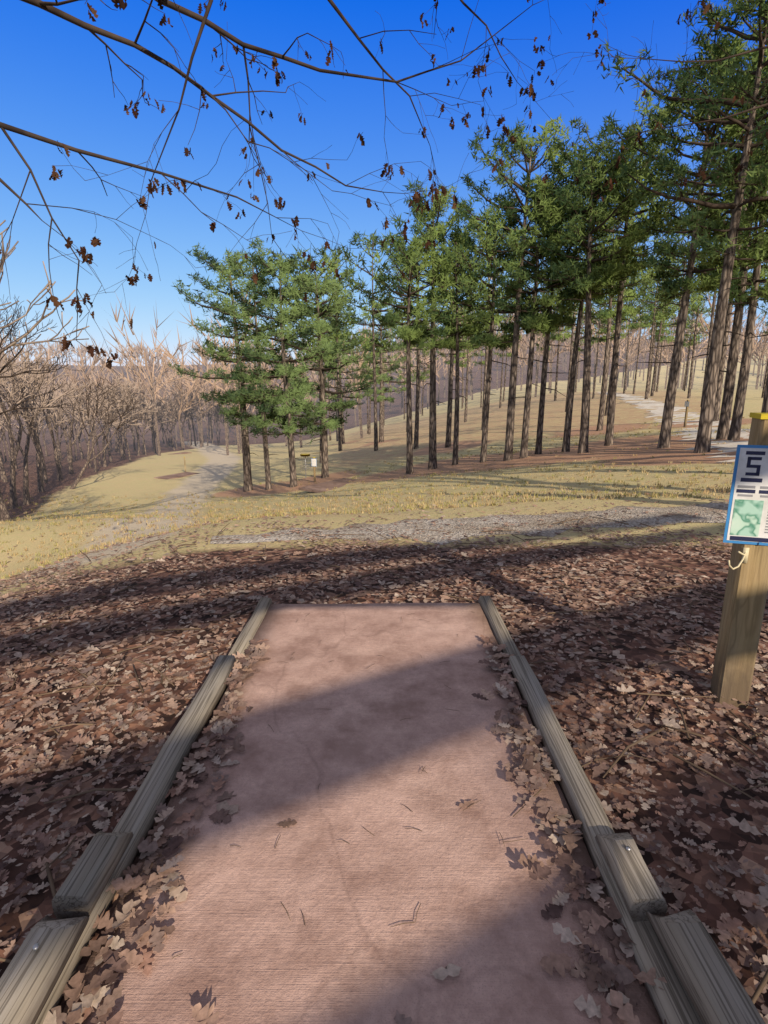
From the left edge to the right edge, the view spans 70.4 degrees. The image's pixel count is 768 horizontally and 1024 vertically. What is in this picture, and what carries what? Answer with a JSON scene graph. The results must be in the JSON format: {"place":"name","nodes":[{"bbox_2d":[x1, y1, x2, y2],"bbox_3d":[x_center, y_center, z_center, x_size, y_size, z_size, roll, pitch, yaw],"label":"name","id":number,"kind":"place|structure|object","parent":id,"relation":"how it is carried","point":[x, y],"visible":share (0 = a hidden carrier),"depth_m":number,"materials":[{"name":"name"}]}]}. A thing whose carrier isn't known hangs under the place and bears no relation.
{"place":"outdoors","nodes":[
{"label":"outdoors","id":0,"kind":"place"},
{"bbox_2d":[0,334,767,1016],"bbox_3d":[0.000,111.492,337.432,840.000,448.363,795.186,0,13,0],"label":"ground","id":1,"kind":"structure","parent":0,"point":[216,470],"depth_m":5.34,"materials":[{"name":"brown plant"}]},
{"bbox_2d":[0,295,84,520],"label":"bare tree","id":2,"kind":"object","parent":1,"relation":"on","point":[4,514],"visible":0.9,"depth_m":19.59,"materials":[{"name":"brown wood"}]},
{"bbox_2d":[34,363,150,488],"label":"bare tree","id":3,"kind":"object","parent":1,"relation":"on","point":[74,484],"visible":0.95,"depth_m":36.64,"materials":[{"name":"brown wood"}]},
{"bbox_2d":[0,220,258,508],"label":"bare tree line","id":4,"kind":"object","parent":1,"relation":"on","point":[53,415],"visible":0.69,"depth_m":45.74,"materials":[{"name":"brown plant"}]},
{"bbox_2d":[154,472,198,478],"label":"tee pad","id":5,"kind":"object","parent":1,"relation":"on","point":[179,475],"visible":0.86,"depth_m":42.89,"materials":[{"name":"concrete"}]},
{"bbox_2d":[169,242,300,491],"bbox_3d":[-7.737,-7.337,29.852,6.503,13.416,8.064,1,13,3],"label":"pine tree","id":6,"kind":"object","parent":1,"relation":"on","point":[215,266],"visible":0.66,"depth_m":28.31,"materials":[{"name":"green plant"}]},
{"bbox_2d":[203,250,314,489],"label":"pine tree","id":7,"kind":"object","parent":1,"relation":"on","point":[261,420],"visible":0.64,"depth_m":27.48,"materials":[{"name":"green plant"}]},
{"bbox_2d":[225,237,341,487],"bbox_3d":[-5.171,-6.943,27.677,6.177,12.441,5.453,8,15,29],"label":"pine tree","id":8,"kind":"object","parent":1,"relation":"on","point":[285,267],"visible":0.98,"depth_m":26.53,"materials":[{"name":"green plant"}]},
{"bbox_2d":[0,0,605,376],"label":"overhanging branches","id":9,"kind":"object","parent":1,"relation":"on","point":[49,7],"visible":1,"depth_m":7.01,"materials":[{"name":"brown plant"}]},
{"bbox_2d":[300,453,310,477],"bbox_3d":[-4.547,-2.545,31.547,0.676,1.630,0.676,0,13,0],"label":"disc golf basket","id":10,"kind":"object","parent":1,"relation":"on","point":[305,455],"visible":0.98,"depth_m":31.41,"materials":[{"name":"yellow metal"}]},
{"bbox_2d":[311,457,316,481],"bbox_3d":[-3.705,-2.139,29.038,0.300,1.572,0.113,3,14,12],"label":"tee sign","id":11,"kind":"object","parent":1,"relation":"on","point":[314,462],"visible":0.91,"depth_m":28.91,"materials":[{"name":"brown wood"}]},
{"bbox_2d":[262,269,373,477],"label":"pine tree","id":12,"kind":"object","parent":1,"relation":"on","point":[330,284],"visible":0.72,"depth_m":28.56,"materials":[{"name":"green plant"}]},
{"bbox_2d":[298,478,355,492],"bbox_3d":[-2.336,-1.248,25.454,1.500,0.100,3.200,9,16,34],"label":"tee pad","id":13,"kind":"object","parent":1,"relation":"on","point":[324,486],"visible":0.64,"depth_m":24.90,"materials":[{"name":"concrete"}]},
{"bbox_2d":[309,304,372,443],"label":"pine tree","id":14,"kind":"object","parent":1,"relation":"on","point":[331,377],"visible":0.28,"depth_m":64.11,"materials":[{"name":"green plant"}]},
{"bbox_2d":[0,415,750,578],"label":"grass tufts","id":15,"kind":"object","parent":1,"relation":"on","point":[295,511],"visible":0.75,"depth_m":12.62,"materials":[{"name":"yellow plant"}]},
{"bbox_2d":[0,596,765,1023],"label":"tee pad","id":16,"kind":"object","parent":1,"relation":"on","point":[352,742],"visible":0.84,"depth_m":1.76,"materials":[{"name":"concrete"}]},
{"bbox_2d":[0,466,767,1023],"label":"fallen leaves","id":17,"kind":"object","parent":1,"relation":"on","point":[602,972],"depth_m":2.53,"materials":[{"name":"brown plant"}]},
{"bbox_2d":[2,256,767,455],"bbox_3d":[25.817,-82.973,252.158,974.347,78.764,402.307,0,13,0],"label":"distant forest","id":18,"kind":"object","parent":1,"relation":"on","point":[174,380],"visible":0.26,"depth_m":137.59,"materials":[{"name":"brown plant"}]},
{"bbox_2d":[350,297,426,441],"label":"pine tree","id":19,"kind":"object","parent":1,"relation":"on","point":[381,389],"visible":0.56,"depth_m":53.60,"materials":[{"name":"green plant"}]},
{"bbox_2d":[354,233,454,473],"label":"pine tree","id":20,"kind":"object","parent":1,"relation":"on","point":[407,334],"visible":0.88,"depth_m":24.14,"materials":[{"name":"green plant"}]},
{"bbox_2d":[379,176,497,469],"bbox_3d":[2.511,-7.971,24.846,5.314,13.180,4.861,7,15,26],"label":"pine tree","id":21,"kind":"object","parent":1,"relation":"on","point":[435,343],"visible":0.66,"depth_m":23.95,"materials":[{"name":"green plant"}]},
{"bbox_2d":[418,213,500,465],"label":"pine tree","id":22,"kind":"object","parent":1,"relation":"on","point":[470,331],"visible":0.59,"depth_m":24.16,"materials":[{"name":"green plant"}]},
{"bbox_2d":[423,266,504,447],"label":"pine tree","id":23,"kind":"object","parent":1,"relation":"on","point":[449,414],"visible":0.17,"depth_m":34.77,"materials":[{"name":"green plant"}]},
{"bbox_2d":[442,200,552,462],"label":"pine tree","id":24,"kind":"object","parent":1,"relation":"on","point":[488,340],"visible":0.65,"depth_m":22.81,"materials":[{"name":"green plant"}]},
{"bbox_2d":[276,154,767,462],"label":"pine grove","id":25,"kind":"object","parent":1,"relation":"on","point":[656,316],"visible":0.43,"depth_m":55.75,"materials":[{"name":"green plant"}]},
{"bbox_2d":[448,115,605,460],"bbox_3d":[5.706,-8.507,22.702,5.952,13.800,5.500,4,14,16],"label":"pine tree","id":26,"kind":"object","parent":1,"relation":"on","point":[520,143],"visible":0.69,"depth_m":21.31,"materials":[{"name":"green plant"}]},
{"bbox_2d":[476,169,601,458],"bbox_3d":[6.136,-7.753,22.747,4.276,12.024,5.374,-11,17,-39],"label":"pine tree","id":27,"kind":"object","parent":1,"relation":"on","point":[531,324],"visible":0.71,"depth_m":21.88,"materials":[{"name":"green plant"}]},
{"bbox_2d":[494,186,597,454],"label":"pine tree","id":28,"kind":"object","parent":1,"relation":"on","point":[562,317],"visible":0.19,"depth_m":23.02,"materials":[{"name":"green plant"}]},
{"bbox_2d":[506,128,668,453],"bbox_3d":[7.933,-7.885,21.084,4.797,12.127,5.384,-10,16,-35],"label":"pine tree","id":29,"kind":"object","parent":1,"relation":"on","point":[588,282],"visible":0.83,"depth_m":20.16,"materials":[{"name":"green plant"}]},
{"bbox_2d":[538,139,676,451],"bbox_3d":[8.417,-8.081,22.488,5.086,12.159,4.939,-2,14,-10],"label":"pine tree","id":30,"kind":"object","parent":1,"relation":"on","point":[580,265],"visible":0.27,"depth_m":20.98,"materials":[{"name":"green plant"}]},
{"bbox_2d":[578,179,660,430],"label":"pine tree","id":31,"kind":"object","parent":1,"relation":"on","point":[626,312],"visible":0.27,"depth_m":30.59,"materials":[{"name":"green plant"}]},
{"bbox_2d":[547,83,715,445],"bbox_3d":[9.165,-9.188,22.292,6.180,13.978,5.102,-3,14,-12],"label":"pine tree","id":32,"kind":"object","parent":1,"relation":"on","point":[610,127],"visible":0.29,"depth_m":21.64,"materials":[{"name":"green plant"}]},
{"bbox_2d":[537,0,767,273],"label":"pine branch","id":33,"kind":"object","parent":1,"relation":"on","point":[708,7],"visible":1,"depth_m":8.15,"materials":[{"name":"green plant"}]},
{"bbox_2d":[601,0,767,452],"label":"pine tree","id":34,"kind":"object","parent":1,"relation":"on","point":[726,255],"visible":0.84,"depth_m":15.30,"materials":[{"name":"green plant"}]},
{"bbox_2d":[684,400,689,426],"bbox_3d":[15.236,-4.810,27.434,0.107,1.650,0.300,-2,14,-10],"label":"tee sign","id":35,"kind":"object","parent":1,"relation":"on","point":[686,411],"visible":0.84,"depth_m":27.36,"materials":[{"name":"brown wood"}]},
{"bbox_2d":[615,0,767,439],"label":"pine tree","id":36,"kind":"object","parent":1,"relation":"on","point":[726,409],"visible":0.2,"depth_m":19.13,"materials":[{"name":"green plant"}]},
{"bbox_2d":[627,0,767,448],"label":"pine tree","id":37,"kind":"object","parent":1,"relation":"on","point":[687,286],"visible":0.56,"depth_m":17.53,"materials":[{"name":"green plant"}]},
{"bbox_2d":[657,43,767,440],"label":"pine tree","id":38,"kind":"object","parent":1,"relation":"on","point":[755,293],"visible":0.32,"depth_m":18.26,"materials":[{"name":"green plant"}]},
{"bbox_2d":[676,134,767,420],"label":"pine tree","id":39,"kind":"object","parent":1,"relation":"on","point":[721,374],"visible":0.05,"depth_m":27.53,"materials":[{"name":"green plant"}]},
{"bbox_2d":[691,0,767,412],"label":"pine tree","id":40,"kind":"object","parent":1,"relation":"on","point":[754,207],"visible":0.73,"depth_m":14.28,"materials":[{"name":"green plant"}]},
{"bbox_2d":[710,412,767,707],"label":"tee sign","id":41,"kind":"object","parent":1,"relation":"on","point":[746,535],"visible":0.92,"depth_m":2.57,"materials":[{"name":"brown wood"}]},
{"bbox_2d":[0,0,767,365],"label":"sky","id":42,"kind":"structure","parent":0,"point":[56,84],"materials":[{"name":"blue"}]},
{"bbox_2d":[210,501,728,544],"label":"gravel path","id":43,"kind":"structure","parent":0,"point":[703,510],"depth_m":6.72,"materials":[{"name":"grey gravel"}]},
{"bbox_2d":[598,392,749,461],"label":"dirt path","id":44,"kind":"structure","parent":0,"point":[729,446],"depth_m":27.18,"materials":[{"name":"beige soil"}]}
]}

